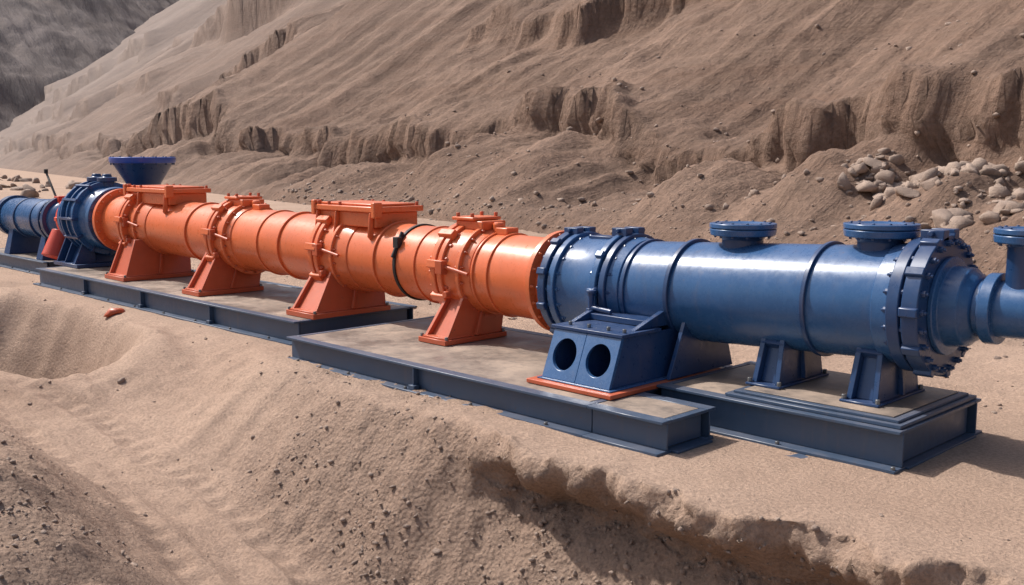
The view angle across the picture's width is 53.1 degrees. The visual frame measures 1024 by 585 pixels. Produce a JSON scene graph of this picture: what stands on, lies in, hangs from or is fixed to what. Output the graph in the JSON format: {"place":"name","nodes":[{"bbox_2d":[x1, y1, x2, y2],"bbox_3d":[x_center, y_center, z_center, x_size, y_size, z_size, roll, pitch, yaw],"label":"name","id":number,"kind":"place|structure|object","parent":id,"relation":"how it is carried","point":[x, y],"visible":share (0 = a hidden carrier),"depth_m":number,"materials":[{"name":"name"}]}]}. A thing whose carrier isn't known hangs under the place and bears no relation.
{"place":"outdoors","nodes":[
{"label":"outdoors","id":0,"kind":"place"},
{"bbox_2d":[0,0,178,131],"bbox_3d":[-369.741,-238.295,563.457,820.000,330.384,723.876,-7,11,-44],"label":"distant hill","id":1,"kind":"structure","parent":0,"point":[43,43],"depth_m":495.01,"materials":[{"name":"grey stone"}]},
{"bbox_2d":[0,326,1020,584],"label":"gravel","id":2,"kind":"structure","parent":0,"point":[680,528],"depth_m":8.87,"materials":[{"name":"stone"}]},
{"bbox_2d":[0,168,1023,584],"bbox_3d":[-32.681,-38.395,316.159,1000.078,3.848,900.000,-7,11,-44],"label":"ground","id":3,"kind":"structure","parent":0,"point":[184,480],"depth_m":9.56,"materials":[{"name":"beige sand"}]},
{"bbox_2d":[0,248,60,274],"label":"steel skid","id":4,"kind":"object","parent":3,"relation":"on","point":[26,262],"visible":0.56,"depth_m":22.82,"materials":[{"name":"paint"}]},
{"bbox_2d":[0,169,64,259],"bbox_3d":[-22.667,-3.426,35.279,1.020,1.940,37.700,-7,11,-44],"label":"blue drive motor","id":5,"kind":"object","parent":4,"relation":"on","point":[27,225],"visible":0.69,"depth_m":23.11,"materials":[{"name":"paint"}]},
{"bbox_2d":[0,175,80,197],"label":"valley rubble","id":6,"kind":"object","parent":3,"relation":"on","point":[28,191],"visible":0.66,"depth_m":78.95,"materials":[{"name":"stone"}]},
{"bbox_2d":[103,308,125,316],"bbox_3d":[-6.455,0.319,16.678,0.307,0.159,0.335,2,8,14],"label":"red stone","id":7,"kind":"object","parent":3,"relation":"on","point":[111,312],"visible":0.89,"depth_m":16.56,"materials":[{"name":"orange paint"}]},
{"bbox_2d":[33,266,416,345],"bbox_3d":[-5.423,0.017,17.755,2.260,0.320,9.350,-7,11,-44],"label":"steel skid","id":8,"kind":"object","parent":3,"relation":"on","point":[261,314],"visible":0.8,"depth_m":15.98,"materials":[{"name":"paint"}]},
{"bbox_2d":[41,156,175,268],"bbox_3d":[-8.189,-1.745,21.440,2.718,2.192,2.380,-7,11,-44],"label":"slurry pump","id":9,"kind":"object","parent":8,"relation":"on","point":[73,241],"visible":0.59,"depth_m":20.62,"materials":[{"name":"blue paint"}]},
{"bbox_2d":[92,184,563,345],"bbox_3d":[-3.664,-0.742,15.947,1.696,1.717,12.180,-7,11,-44],"label":"orange pipeline","id":10,"kind":"object","parent":8,"relation":"on","point":[475,276],"visible":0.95,"depth_m":14.26,"materials":[{"name":"paint"}]},
{"bbox_2d":[286,316,733,456],"bbox_3d":[0.123,0.857,11.572,2.600,0.290,5.925,-7,11,-44],"label":"steel skid","id":11,"kind":"object","parent":3,"relation":"on","point":[495,373],"visible":0.71,"depth_m":10.66,"materials":[{"name":"paint"}]},
{"bbox_2d":[527,304,731,399],"bbox_3d":[1.236,0.508,10.454,1.998,0.693,1.090,-7,11,-44],"label":"perforated pipe support","id":12,"kind":"object","parent":11,"relation":"on","point":[606,356],"visible":0.91,"depth_m":10.09,"materials":[{"name":"blue paint"}]},
{"bbox_2d":[11,276,1023,578],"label":"pebbles","id":13,"kind":"object","parent":3,"relation":"on","point":[435,550],"visible":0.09,"depth_m":10.53,"materials":[{"name":"stone"}]},
{"bbox_2d":[657,361,981,474],"bbox_3d":[2.881,1.082,9.563,2.040,0.426,2.635,-7,11,-44],"label":"steel skid","id":14,"kind":"object","parent":3,"relation":"on","point":[816,418],"visible":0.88,"depth_m":8.95,"materials":[{"name":"paint"}]},
{"bbox_2d":[536,220,1023,407],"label":"blue pressure pipe","id":15,"kind":"object","parent":14,"relation":"on","point":[889,309],"visible":0.9,"depth_m":9.18,"materials":[{"name":"metal"}]},
{"bbox_2d":[0,0,1023,275],"bbox_3d":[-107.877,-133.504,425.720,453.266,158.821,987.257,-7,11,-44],"label":"hillside","id":16,"kind":"structure","parent":0,"point":[266,98],"depth_m":47.29,"materials":[{"name":"beige sand"}]},
{"bbox_2d":[272,0,1023,274],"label":"hillside rubble","id":17,"kind":"object","parent":16,"relation":"on","point":[938,182],"visible":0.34,"depth_m":36.59,"materials":[{"name":"stone"}]},
{"bbox_2d":[837,148,1023,229],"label":"rock pile","id":18,"kind":"object","parent":16,"relation":"on","point":[882,186],"visible":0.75,"depth_m":24.26,"materials":[{"name":"stone"}]}
]}

